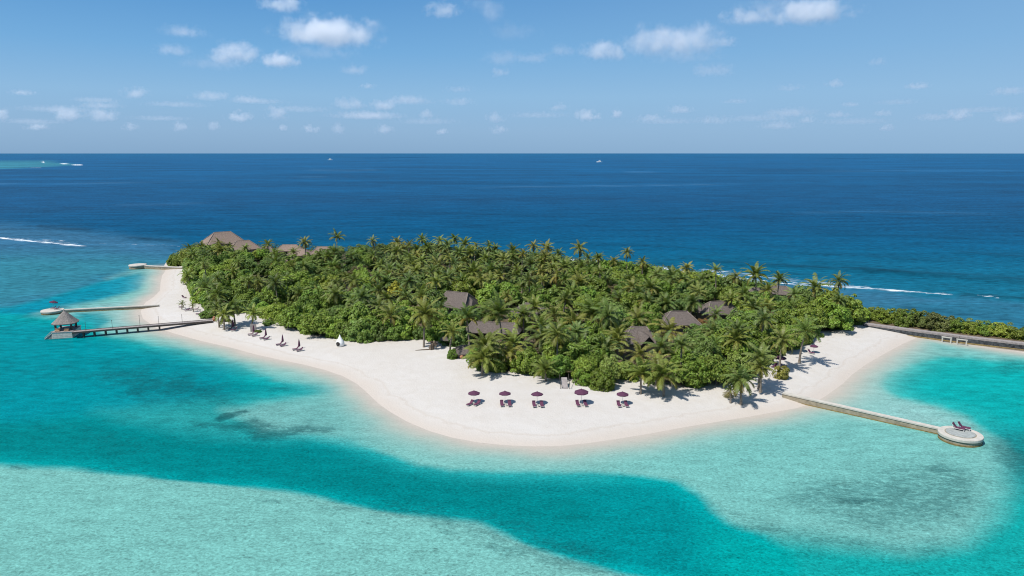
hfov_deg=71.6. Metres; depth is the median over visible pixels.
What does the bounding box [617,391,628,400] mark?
beach umbrella
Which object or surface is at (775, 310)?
broadleaf tree
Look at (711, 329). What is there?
coconut palm
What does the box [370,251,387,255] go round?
broadleaf tree
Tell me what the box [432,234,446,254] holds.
coconut palm
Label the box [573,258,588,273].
coconut palm
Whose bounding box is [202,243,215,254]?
coconut palm
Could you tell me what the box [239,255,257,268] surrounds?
broadleaf tree
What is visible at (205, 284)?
coconut palm
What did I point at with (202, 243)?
coconut palm
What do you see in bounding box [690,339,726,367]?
broadleaf tree
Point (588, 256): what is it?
coconut palm
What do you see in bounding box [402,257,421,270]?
coconut palm
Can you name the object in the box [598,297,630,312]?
broadleaf tree
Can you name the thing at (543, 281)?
coconut palm
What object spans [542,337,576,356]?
broadleaf tree
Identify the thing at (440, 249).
coconut palm
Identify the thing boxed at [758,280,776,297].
coconut palm
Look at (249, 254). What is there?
broadleaf tree
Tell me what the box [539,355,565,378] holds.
beach shrub
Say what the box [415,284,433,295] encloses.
broadleaf tree
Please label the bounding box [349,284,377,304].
coconut palm
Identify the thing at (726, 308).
villa
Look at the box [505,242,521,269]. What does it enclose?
coconut palm
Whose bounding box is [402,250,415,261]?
coconut palm
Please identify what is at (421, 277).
broadleaf tree
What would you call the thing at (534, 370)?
beach shrub
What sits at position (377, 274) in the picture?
coconut palm
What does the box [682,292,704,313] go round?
coconut palm
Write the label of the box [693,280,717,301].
broadleaf tree
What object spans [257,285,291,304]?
broadleaf tree
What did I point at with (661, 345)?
coconut palm
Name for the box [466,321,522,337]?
open pavilion
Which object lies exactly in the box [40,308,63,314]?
round platform
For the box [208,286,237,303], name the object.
broadleaf tree
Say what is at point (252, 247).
beach pavilion
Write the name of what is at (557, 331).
coconut palm
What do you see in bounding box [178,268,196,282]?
coconut palm
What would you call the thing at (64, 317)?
thatched shelter
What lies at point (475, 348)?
beach shrub
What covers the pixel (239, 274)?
broadleaf tree
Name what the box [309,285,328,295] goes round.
coconut palm
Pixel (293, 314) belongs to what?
broadleaf tree
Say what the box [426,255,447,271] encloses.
coconut palm
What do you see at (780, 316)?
broadleaf tree
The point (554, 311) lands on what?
coconut palm
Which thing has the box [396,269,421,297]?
coconut palm
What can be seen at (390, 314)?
coconut palm
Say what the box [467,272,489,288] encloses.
coconut palm
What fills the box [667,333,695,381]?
coconut palm
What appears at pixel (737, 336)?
coconut palm
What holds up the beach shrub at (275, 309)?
on the ground
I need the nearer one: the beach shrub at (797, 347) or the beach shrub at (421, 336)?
the beach shrub at (797, 347)
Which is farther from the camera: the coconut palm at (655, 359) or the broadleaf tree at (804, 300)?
the broadleaf tree at (804, 300)
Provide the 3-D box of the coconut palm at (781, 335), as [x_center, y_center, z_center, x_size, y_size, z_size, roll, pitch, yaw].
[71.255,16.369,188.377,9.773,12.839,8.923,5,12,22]
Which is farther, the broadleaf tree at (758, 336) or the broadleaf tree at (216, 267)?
the broadleaf tree at (216, 267)
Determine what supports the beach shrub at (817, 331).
on the ground
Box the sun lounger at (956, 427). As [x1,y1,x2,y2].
[952,422,964,431]
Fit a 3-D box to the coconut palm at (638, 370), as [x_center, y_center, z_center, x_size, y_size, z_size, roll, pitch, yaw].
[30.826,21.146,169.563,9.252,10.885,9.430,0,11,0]
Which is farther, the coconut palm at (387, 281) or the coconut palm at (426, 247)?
the coconut palm at (426, 247)
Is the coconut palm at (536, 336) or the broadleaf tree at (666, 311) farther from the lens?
the broadleaf tree at (666, 311)
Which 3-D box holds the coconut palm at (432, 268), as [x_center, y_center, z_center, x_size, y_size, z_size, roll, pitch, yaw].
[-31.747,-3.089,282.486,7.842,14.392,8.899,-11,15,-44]
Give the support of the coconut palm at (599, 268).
on the ground
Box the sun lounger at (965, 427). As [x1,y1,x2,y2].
[958,421,970,430]
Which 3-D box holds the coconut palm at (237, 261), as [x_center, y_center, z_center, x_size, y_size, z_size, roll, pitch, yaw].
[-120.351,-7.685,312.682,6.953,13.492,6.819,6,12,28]
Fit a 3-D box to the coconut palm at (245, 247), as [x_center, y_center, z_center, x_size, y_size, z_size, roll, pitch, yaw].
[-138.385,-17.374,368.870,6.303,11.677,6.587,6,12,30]
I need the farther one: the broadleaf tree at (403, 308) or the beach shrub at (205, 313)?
the beach shrub at (205, 313)
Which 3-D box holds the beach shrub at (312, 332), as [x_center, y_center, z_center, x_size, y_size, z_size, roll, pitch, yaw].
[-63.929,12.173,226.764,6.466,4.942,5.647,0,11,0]
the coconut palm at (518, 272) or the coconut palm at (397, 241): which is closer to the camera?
the coconut palm at (518, 272)
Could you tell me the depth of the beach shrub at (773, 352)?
193.16 m
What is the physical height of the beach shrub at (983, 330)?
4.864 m
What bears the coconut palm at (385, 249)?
on the ground
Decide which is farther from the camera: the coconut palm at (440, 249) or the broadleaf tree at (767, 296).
the coconut palm at (440, 249)
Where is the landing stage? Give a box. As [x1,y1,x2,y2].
[45,325,80,338]
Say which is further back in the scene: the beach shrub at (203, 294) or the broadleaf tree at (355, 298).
the beach shrub at (203, 294)
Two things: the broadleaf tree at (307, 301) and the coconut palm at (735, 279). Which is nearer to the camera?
the broadleaf tree at (307, 301)
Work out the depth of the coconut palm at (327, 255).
326.59 m
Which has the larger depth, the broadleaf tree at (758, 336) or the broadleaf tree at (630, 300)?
the broadleaf tree at (630, 300)
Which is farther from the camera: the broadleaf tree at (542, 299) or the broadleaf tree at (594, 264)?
the broadleaf tree at (594, 264)
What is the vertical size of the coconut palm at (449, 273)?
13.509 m
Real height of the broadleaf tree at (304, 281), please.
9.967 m
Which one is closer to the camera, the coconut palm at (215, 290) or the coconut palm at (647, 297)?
the coconut palm at (647, 297)
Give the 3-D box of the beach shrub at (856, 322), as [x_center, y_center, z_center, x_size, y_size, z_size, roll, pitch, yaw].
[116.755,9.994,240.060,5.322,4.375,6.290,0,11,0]
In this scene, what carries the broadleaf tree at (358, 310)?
on the ground
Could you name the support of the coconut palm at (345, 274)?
on the ground
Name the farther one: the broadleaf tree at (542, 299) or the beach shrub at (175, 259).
the beach shrub at (175, 259)
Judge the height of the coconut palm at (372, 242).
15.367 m
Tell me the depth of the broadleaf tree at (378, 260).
350.70 m
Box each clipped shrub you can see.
[447,348,457,359]
[589,366,615,391]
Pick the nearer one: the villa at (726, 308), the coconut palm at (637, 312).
the coconut palm at (637, 312)
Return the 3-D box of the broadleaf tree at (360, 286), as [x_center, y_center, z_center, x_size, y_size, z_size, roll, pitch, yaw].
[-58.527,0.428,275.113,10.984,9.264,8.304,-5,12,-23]
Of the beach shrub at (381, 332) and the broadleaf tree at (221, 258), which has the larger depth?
the broadleaf tree at (221, 258)
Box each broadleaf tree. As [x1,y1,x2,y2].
[190,246,210,259]
[192,243,216,255]
[194,260,223,274]
[197,255,218,265]
[199,264,226,278]
[206,270,226,280]
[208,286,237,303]
[209,279,228,288]
[212,251,230,263]
[218,247,239,256]
[223,259,240,270]
[224,269,251,288]
[225,280,257,301]
[227,269,250,285]
[232,254,245,267]
[235,275,273,294]
[237,288,256,304]
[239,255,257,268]
[241,250,254,259]
[243,261,272,275]
[248,250,262,260]
[255,286,272,301]
[256,246,271,257]
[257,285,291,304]
[260,255,278,264]
[261,252,290,261]
[268,260,294,274]
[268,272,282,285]
[270,263,296,274]
[278,302,314,326]
[280,270,316,292]
[282,252,311,265]
[287,289,307,305]
[293,261,315,276]
[295,293,326,312]
[299,305,335,335]
[301,259,324,276]
[301,286,337,307]
[302,255,322,265]
[305,280,323,295]
[309,273,325,280]
[309,305,348,316]
[314,272,345,293]
[321,246,342,259]
[321,267,344,281]
[321,291,349,311]
[323,258,341,270]
[334,301,372,323]
[336,255,368,272]
[345,287,376,306]
[346,291,370,304]
[347,244,369,254]
[347,248,371,256]
[348,265,371,274]
[348,277,374,291]
[351,264,374,282]
[355,252,376,266]
[359,255,371,268]
[362,283,380,300]
[362,308,389,325]
[368,247,380,251]
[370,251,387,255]
[371,257,386,267]
[373,243,388,250]
[382,275,403,298]
[383,252,401,262]
[384,300,417,316]
[387,281,403,295]
[389,305,409,317]
[392,310,410,325]
[404,277,419,292]
[408,289,446,306]
[413,273,433,291]
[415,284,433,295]
[422,314,440,327]
[426,297,443,314]
[428,279,452,294]
[432,312,463,329]
[433,307,465,327]
[436,251,457,260]
[440,279,457,290]
[452,275,480,296]
[452,305,480,324]
[458,251,481,260]
[475,280,499,304]
[478,247,491,258]
[480,307,500,320]
[481,298,497,309]
[493,281,515,303]
[499,288,521,300]
[505,255,520,265]
[506,271,523,279]
[508,311,532,331]
[509,275,519,284]
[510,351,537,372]
[515,287,541,304]
[519,256,527,264]
[523,283,542,291]
[534,294,549,306]
[535,286,575,308]
[538,308,560,319]
[539,318,580,335]
[542,275,553,288]
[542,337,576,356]
[546,354,574,377]
[550,329,577,344]
[551,304,576,316]
[557,283,565,289]
[565,278,587,289]
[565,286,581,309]
[567,334,611,368]
[568,266,598,276]
[569,259,585,267]
[571,356,597,381]
[572,294,594,308]
[573,286,599,308]
[577,274,610,297]
[579,320,597,337]
[582,261,601,265]
[586,333,603,346]
[591,320,609,337]
[593,291,608,301]
[596,260,631,275]
[596,313,636,326]
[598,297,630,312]
[599,356,632,379]
[601,275,618,287]
[603,265,623,274]
[605,266,635,280]
[608,316,630,331]
[612,285,627,293]
[613,305,626,321]
[617,278,649,298]
[619,261,637,269]
[619,291,653,314]
[623,270,651,291]
[629,313,659,331]
[630,264,639,272]
[634,264,664,276]
[640,301,662,322]
[641,276,660,292]
[646,269,666,278]
[651,280,675,298]
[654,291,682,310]
[659,293,696,311]
[659,301,678,313]
[662,339,691,366]
[667,271,698,278]
[668,352,710,384]
[671,282,694,300]
[671,328,708,349]
[674,295,697,310]
[681,277,695,290]
[684,353,709,388]
[689,320,730,335]
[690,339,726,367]
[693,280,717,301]
[695,270,725,287]
[699,354,740,385]
[708,328,741,355]
[713,273,724,278]
[713,319,748,342]
[714,274,742,286]
[714,284,728,298]
[718,283,749,299]
[725,307,772,333]
[726,316,752,328]
[726,351,757,379]
[727,294,744,307]
[729,334,758,359]
[737,300,752,313]
[740,277,754,288]
[742,310,758,326]
[742,324,776,349]
[748,290,762,299]
[750,279,776,287]
[753,308,795,319]
[756,291,778,309]
[756,292,786,307]
[767,310,790,331]
[775,300,798,316]
[779,321,802,350]
[781,308,817,329]
[783,292,807,306]
[792,289,814,301]
[793,300,827,327]
[794,284,815,296]
[809,293,839,317]
[813,291,824,296]
[814,287,840,299]
[817,297,853,329]
[836,293,866,321]
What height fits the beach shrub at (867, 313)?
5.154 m
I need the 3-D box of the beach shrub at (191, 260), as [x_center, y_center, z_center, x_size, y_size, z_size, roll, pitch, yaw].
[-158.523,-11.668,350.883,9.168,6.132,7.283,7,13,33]
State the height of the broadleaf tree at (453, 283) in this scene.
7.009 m
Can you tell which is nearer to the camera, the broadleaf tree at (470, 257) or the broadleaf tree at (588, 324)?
the broadleaf tree at (588, 324)
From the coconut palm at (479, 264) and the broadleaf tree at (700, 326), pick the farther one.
the coconut palm at (479, 264)
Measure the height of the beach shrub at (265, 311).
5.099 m
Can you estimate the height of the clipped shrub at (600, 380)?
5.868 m
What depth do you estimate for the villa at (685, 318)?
227.33 m
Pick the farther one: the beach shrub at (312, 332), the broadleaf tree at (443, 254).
the broadleaf tree at (443, 254)
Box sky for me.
[0,0,1023,152]
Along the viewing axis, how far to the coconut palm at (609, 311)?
211.04 m
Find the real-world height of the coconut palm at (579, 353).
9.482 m
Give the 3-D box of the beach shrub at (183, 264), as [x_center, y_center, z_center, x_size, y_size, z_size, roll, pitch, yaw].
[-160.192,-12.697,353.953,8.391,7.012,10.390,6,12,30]
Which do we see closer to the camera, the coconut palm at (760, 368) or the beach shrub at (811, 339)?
the coconut palm at (760, 368)
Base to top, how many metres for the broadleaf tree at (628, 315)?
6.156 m
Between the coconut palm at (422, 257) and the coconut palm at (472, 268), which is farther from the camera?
the coconut palm at (422, 257)
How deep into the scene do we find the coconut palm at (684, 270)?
291.89 m
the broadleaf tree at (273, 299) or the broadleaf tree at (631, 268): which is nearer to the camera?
the broadleaf tree at (273, 299)
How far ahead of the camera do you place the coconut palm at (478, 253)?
326.18 m
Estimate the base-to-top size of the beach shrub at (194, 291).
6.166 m
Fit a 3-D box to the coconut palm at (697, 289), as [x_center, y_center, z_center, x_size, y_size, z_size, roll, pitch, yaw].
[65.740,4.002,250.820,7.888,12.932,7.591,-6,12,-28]
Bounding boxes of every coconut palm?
[175,249,184,255]
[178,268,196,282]
[181,243,192,251]
[185,247,199,260]
[192,273,219,299]
[194,257,212,274]
[195,240,210,247]
[197,246,213,258]
[201,281,230,311]
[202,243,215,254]
[205,298,226,327]
[210,270,225,285]
[213,237,224,254]
[213,244,230,255]
[213,304,235,329]
[218,295,247,325]
[223,266,239,279]
[231,255,246,269]
[237,273,260,290]
[238,243,248,251]
[241,303,264,323]
[252,273,269,291]
[258,239,274,249]
[262,272,285,304]
[264,252,286,267]
[266,245,283,257]
[280,271,293,286]
[285,260,298,268]
[287,247,299,255]
[290,281,309,298]
[297,235,312,254]
[297,260,311,271]
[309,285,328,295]
[312,249,325,260]
[318,249,336,261]
[321,281,348,304]
[323,255,341,270]
[324,242,344,256]
[328,277,343,290]
[329,228,345,248]
[336,271,356,290]
[342,290,357,307]
[343,249,360,261]
[343,272,365,290]
[345,298,367,311]
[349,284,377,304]
[366,235,379,255]
[366,250,379,269]
[366,294,389,318]
[368,268,386,282]
[368,280,390,296]
[370,258,386,273]
[376,272,395,299]
[377,302,405,326]
[378,262,396,273]
[380,290,397,317]
[381,243,392,267]
[384,268,398,295]
[385,253,401,266]
[386,242,405,270]
[390,236,403,248]
[392,263,404,278]
[393,285,416,305]
[394,255,409,266]
[396,266,413,279]
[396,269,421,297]
[398,241,409,252]
[402,239,416,248]
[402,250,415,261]
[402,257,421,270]
[404,295,446,346]
[407,241,424,253]
[407,261,427,277]
[410,284,435,321]
[411,248,425,259]
[413,252,431,270]
[414,233,430,247]
[418,240,435,260]
[422,263,440,275]
[425,270,448,289]
[426,250,444,262]
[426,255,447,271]
[429,299,451,313]
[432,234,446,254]
[434,241,448,255]
[435,267,446,279]
[436,268,457,290]
[438,237,454,266]
[438,320,466,356]
[443,251,453,267]
[444,255,465,273]
[447,262,466,280]
[449,233,462,257]
[449,244,466,261]
[452,302,483,344]
[455,272,467,284]
[457,236,473,252]
[458,254,471,269]
[459,261,484,276]
[462,245,479,262]
[462,340,502,375]
[464,327,505,364]
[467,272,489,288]
[468,240,481,260]
[472,250,485,263]
[476,260,486,273]
[477,250,494,265]
[477,289,520,340]
[479,259,503,277]
[481,240,496,258]
[482,271,499,287]
[489,250,502,264]
[490,256,502,265]
[491,269,509,282]
[492,242,501,251]
[493,261,509,275]
[494,341,522,361]
[495,251,511,279]
[496,323,534,362]
[500,289,515,311]
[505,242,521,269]
[506,249,519,267]
[508,266,526,286]
[510,301,536,334]
[511,261,522,274]
[514,278,527,292]
[516,248,530,268]
[518,270,536,291]
[521,253,540,272]
[522,294,548,324]
[524,310,552,338]
[525,240,539,256]
[525,248,541,264]
[525,321,552,354]
[527,264,537,279]
[529,352,559,380]
[533,264,550,284]
[534,246,551,273]
[534,273,549,293]
[535,254,548,269]
[538,240,553,251]
[539,301,565,322]
[540,319,573,354]
[542,334,570,353]
[544,259,561,277]
[546,254,562,274]
[546,265,569,285]
[552,247,565,269]
[553,256,575,273]
[555,290,576,311]
[557,272,572,289]
[557,306,591,330]
[558,280,583,307]
[563,263,586,278]
[564,320,590,339]
[564,327,599,357]
[564,341,593,369]
[566,271,589,286]
[570,240,589,256]
[571,293,609,326]
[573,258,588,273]
[579,251,594,265]
[579,307,601,322]
[580,263,595,275]
[589,336,622,359]
[590,297,625,330]
[591,251,605,277]
[591,263,606,277]
[592,333,623,361]
[596,269,616,284]
[602,320,634,342]
[602,326,635,358]
[607,256,622,266]
[607,283,619,293]
[607,287,626,301]
[618,271,640,281]
[619,339,657,364]
[620,247,634,266]
[620,303,653,326]
[621,276,643,291]
[621,357,661,394]
[628,284,649,297]
[635,256,647,273]
[635,353,688,396]
[636,288,660,304]
[639,276,662,294]
[641,329,674,354]
[643,349,674,386]
[647,312,687,347]
[648,266,667,279]
[656,292,680,310]
[657,266,679,287]
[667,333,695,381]
[672,279,695,293]
[674,270,689,282]
[679,261,694,274]
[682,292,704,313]
[687,280,708,306]
[691,270,711,301]
[695,317,725,340]
[703,304,727,322]
[703,333,728,352]
[706,262,722,299]
[720,288,740,305]
[720,327,750,351]
[720,364,758,405]
[723,318,754,339]
[724,383,734,402]
[726,269,745,286]
[733,282,756,309]
[740,261,770,298]
[740,295,770,314]
[742,341,776,388]
[746,356,776,392]
[748,306,777,332]
[753,297,778,312]
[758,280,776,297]
[761,325,799,367]
[770,270,790,294]
[780,295,806,308]
[783,286,804,297]
[788,314,826,362]
[800,273,834,297]
[828,270,850,290]
[828,291,850,305]
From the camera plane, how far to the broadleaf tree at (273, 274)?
291.81 m
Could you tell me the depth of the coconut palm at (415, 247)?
351.87 m
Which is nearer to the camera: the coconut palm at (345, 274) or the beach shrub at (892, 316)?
the beach shrub at (892, 316)
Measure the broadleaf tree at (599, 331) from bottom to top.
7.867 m
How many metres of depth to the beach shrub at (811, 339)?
213.21 m
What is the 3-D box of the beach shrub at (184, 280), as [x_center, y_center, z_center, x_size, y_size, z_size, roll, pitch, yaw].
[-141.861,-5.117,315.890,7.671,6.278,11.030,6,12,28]
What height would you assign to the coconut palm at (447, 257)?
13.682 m
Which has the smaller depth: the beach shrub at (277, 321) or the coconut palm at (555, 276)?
the beach shrub at (277, 321)
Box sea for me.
[0,153,1023,575]
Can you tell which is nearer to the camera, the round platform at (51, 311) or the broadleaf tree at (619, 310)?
the broadleaf tree at (619, 310)
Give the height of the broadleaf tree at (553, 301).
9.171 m
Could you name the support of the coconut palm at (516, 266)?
on the ground
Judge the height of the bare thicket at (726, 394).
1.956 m
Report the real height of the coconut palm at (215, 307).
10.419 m
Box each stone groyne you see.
[64,304,158,312]
[143,265,182,269]
[782,392,938,434]
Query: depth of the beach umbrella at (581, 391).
162.46 m
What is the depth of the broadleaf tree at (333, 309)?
233.02 m
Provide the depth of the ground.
177.09 m
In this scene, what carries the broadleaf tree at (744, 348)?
on the ground
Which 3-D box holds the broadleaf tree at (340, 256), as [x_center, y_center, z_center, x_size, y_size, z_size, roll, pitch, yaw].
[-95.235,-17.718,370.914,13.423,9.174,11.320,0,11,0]
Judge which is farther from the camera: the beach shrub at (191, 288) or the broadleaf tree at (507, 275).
the broadleaf tree at (507, 275)
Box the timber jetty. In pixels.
[72,319,211,337]
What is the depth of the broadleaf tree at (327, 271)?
302.64 m
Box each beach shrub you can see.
[166,254,175,265]
[172,255,184,266]
[179,252,191,263]
[180,271,198,284]
[181,256,199,267]
[182,261,197,270]
[185,258,198,263]
[189,283,203,295]
[189,284,212,303]
[190,278,204,294]
[191,284,203,298]
[198,309,219,318]
[200,292,211,305]
[200,299,208,308]
[204,298,220,309]
[235,302,244,313]
[248,297,265,314]
[255,301,269,315]
[259,304,276,318]
[262,302,287,320]
[262,320,273,325]
[272,311,281,322]
[274,312,283,325]
[297,317,310,333]
[301,321,319,334]
[325,318,343,338]
[333,321,351,340]
[342,319,362,341]
[354,316,381,343]
[371,324,390,341]
[383,322,409,340]
[394,315,416,339]
[412,326,422,339]
[418,326,427,338]
[425,326,438,341]
[436,322,462,343]
[440,327,472,346]
[466,347,480,367]
[474,349,501,371]
[489,356,513,372]
[513,346,538,373]
[522,355,541,375]
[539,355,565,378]
[572,368,594,387]
[615,361,638,382]
[720,361,738,384]
[738,363,748,380]
[753,341,776,364]
[768,333,787,355]
[771,365,789,379]
[793,321,816,342]
[793,343,800,349]
[795,324,813,345]
[812,318,823,337]
[829,316,853,330]
[853,318,864,324]
[862,307,869,320]
[868,306,880,313]
[871,307,891,323]
[882,308,903,324]
[893,308,919,327]
[907,310,930,328]
[924,312,941,330]
[932,315,957,331]
[947,317,968,332]
[959,318,982,334]
[975,320,995,336]
[986,322,1009,337]
[1002,322,1023,339]
[1013,326,1023,340]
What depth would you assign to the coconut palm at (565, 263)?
296.20 m
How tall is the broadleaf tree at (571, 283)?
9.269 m
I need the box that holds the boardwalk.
[863,323,1023,349]
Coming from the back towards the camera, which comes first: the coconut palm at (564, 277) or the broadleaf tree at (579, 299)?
the coconut palm at (564, 277)
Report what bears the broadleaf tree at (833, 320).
on the ground
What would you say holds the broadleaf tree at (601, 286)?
on the ground
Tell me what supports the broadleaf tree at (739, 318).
on the ground
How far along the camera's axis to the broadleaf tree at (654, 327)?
212.99 m
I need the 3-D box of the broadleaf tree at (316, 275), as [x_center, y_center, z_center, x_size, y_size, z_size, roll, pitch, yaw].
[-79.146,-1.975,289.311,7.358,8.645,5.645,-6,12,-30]
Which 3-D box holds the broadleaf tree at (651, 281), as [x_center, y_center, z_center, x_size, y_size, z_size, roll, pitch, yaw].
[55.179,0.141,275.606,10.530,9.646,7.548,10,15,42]
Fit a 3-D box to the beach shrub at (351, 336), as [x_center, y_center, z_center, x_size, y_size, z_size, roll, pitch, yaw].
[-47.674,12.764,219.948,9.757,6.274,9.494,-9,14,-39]
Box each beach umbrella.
[468,391,479,395]
[499,391,510,395]
[531,391,542,395]
[574,388,587,402]
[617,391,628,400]
[774,356,786,359]
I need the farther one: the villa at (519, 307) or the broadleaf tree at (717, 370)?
the villa at (519, 307)
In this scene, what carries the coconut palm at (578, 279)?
on the ground
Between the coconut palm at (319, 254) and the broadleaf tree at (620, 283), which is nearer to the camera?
the broadleaf tree at (620, 283)
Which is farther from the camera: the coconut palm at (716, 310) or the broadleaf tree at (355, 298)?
the broadleaf tree at (355, 298)
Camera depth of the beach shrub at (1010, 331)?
221.22 m
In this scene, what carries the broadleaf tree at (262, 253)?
on the ground
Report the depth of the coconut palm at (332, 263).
308.95 m
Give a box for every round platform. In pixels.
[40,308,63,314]
[128,263,146,269]
[937,426,983,447]
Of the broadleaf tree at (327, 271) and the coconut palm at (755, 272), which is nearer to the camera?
the coconut palm at (755, 272)
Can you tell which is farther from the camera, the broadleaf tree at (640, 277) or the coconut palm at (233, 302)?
the broadleaf tree at (640, 277)
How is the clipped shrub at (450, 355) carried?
on the ground
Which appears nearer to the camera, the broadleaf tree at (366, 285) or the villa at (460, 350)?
the villa at (460, 350)
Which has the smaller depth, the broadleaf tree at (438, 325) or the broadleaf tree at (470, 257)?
the broadleaf tree at (438, 325)
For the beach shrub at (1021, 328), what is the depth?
220.97 m
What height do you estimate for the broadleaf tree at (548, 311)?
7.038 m
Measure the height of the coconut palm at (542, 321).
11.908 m
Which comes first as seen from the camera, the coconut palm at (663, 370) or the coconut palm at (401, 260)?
the coconut palm at (663, 370)
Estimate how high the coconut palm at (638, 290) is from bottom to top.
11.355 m
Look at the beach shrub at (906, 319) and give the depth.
237.01 m
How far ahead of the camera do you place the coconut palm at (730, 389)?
164.88 m
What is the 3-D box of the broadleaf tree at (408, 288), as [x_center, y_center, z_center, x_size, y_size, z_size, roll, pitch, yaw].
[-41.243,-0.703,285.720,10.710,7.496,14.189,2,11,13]
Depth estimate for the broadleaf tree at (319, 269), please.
327.08 m
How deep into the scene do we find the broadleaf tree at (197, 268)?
316.09 m
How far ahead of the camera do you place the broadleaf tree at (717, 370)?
173.71 m
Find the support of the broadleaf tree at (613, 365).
on the ground
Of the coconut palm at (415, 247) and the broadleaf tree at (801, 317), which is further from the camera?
the coconut palm at (415, 247)
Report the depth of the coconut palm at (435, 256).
324.07 m
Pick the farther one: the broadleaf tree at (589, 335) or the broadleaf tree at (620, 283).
the broadleaf tree at (620, 283)
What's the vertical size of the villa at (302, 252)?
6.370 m
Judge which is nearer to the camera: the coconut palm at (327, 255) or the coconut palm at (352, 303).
the coconut palm at (352, 303)
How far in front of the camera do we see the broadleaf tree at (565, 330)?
200.64 m
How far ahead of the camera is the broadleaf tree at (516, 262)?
357.05 m
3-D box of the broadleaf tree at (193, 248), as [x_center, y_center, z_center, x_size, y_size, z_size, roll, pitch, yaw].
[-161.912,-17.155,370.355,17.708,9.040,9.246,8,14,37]
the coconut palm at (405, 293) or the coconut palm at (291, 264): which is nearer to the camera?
the coconut palm at (405, 293)
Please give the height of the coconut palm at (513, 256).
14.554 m
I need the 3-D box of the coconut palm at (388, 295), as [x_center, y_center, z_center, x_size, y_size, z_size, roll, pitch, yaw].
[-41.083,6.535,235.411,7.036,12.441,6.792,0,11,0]
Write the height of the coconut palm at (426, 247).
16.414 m
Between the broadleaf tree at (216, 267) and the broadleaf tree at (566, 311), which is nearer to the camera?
the broadleaf tree at (566, 311)
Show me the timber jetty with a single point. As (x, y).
(116, 329)
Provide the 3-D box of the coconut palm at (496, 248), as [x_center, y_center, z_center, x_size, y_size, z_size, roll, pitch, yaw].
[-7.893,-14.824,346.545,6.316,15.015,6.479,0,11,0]
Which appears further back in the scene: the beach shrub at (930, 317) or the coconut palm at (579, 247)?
the coconut palm at (579, 247)
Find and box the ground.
[141,250,1023,445]
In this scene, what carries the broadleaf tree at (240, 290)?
on the ground
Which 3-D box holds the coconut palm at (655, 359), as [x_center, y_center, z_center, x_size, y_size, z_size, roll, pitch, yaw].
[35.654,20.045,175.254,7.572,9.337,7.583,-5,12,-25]
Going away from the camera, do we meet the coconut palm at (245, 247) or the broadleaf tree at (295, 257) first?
the broadleaf tree at (295, 257)
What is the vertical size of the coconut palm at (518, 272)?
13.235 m
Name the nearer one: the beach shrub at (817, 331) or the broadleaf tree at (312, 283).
the beach shrub at (817, 331)
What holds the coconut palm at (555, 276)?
on the ground
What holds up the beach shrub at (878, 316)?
on the ground
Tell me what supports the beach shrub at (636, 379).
on the ground
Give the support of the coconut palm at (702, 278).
on the ground
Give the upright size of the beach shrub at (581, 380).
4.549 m
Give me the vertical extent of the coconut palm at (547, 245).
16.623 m
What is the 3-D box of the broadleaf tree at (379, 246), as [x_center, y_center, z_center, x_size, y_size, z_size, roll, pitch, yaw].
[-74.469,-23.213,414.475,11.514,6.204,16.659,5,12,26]
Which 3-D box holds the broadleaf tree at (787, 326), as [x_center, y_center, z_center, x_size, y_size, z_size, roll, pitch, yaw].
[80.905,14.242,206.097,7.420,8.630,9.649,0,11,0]
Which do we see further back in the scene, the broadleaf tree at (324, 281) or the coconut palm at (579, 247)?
the coconut palm at (579, 247)
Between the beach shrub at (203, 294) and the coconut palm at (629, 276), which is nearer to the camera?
the beach shrub at (203, 294)
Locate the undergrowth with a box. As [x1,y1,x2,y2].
[172,244,861,385]
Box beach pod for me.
[336,335,344,346]
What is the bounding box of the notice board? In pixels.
[250,324,256,331]
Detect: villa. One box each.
[257,246,279,258]
[277,244,304,256]
[286,248,311,258]
[310,246,328,255]
[440,291,477,312]
[452,345,474,357]
[511,302,548,323]
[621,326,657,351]
[660,311,702,331]
[693,300,736,321]
[749,287,771,296]
[771,285,792,298]
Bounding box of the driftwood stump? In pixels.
[415,341,439,350]
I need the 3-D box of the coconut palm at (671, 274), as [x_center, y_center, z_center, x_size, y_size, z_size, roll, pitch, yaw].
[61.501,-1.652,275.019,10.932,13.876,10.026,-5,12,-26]
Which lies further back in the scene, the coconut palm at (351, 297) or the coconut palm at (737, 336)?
the coconut palm at (351, 297)
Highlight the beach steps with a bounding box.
[559,374,569,388]
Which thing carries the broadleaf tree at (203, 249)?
on the ground
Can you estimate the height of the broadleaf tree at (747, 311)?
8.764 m
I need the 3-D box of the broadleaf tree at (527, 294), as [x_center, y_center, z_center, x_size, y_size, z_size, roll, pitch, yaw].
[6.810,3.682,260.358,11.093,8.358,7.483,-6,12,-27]
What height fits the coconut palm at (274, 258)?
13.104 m
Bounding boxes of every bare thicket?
[697,318,711,323]
[722,390,736,397]
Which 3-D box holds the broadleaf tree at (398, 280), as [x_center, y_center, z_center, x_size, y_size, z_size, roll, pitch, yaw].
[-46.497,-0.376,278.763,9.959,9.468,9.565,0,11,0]
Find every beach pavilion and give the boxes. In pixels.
[203,231,242,247]
[226,240,259,252]
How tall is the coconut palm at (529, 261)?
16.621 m
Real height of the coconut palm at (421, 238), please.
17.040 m
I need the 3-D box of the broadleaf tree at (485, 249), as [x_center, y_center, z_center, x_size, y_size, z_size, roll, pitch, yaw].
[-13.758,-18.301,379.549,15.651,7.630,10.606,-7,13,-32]
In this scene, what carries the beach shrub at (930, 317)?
on the ground
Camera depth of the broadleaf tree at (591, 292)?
256.76 m
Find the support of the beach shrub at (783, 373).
on the ground
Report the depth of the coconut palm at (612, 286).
284.78 m
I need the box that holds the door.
[676,326,685,331]
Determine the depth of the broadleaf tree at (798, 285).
276.72 m
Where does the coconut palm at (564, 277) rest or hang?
on the ground
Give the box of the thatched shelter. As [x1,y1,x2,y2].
[51,310,78,329]
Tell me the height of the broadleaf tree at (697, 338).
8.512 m

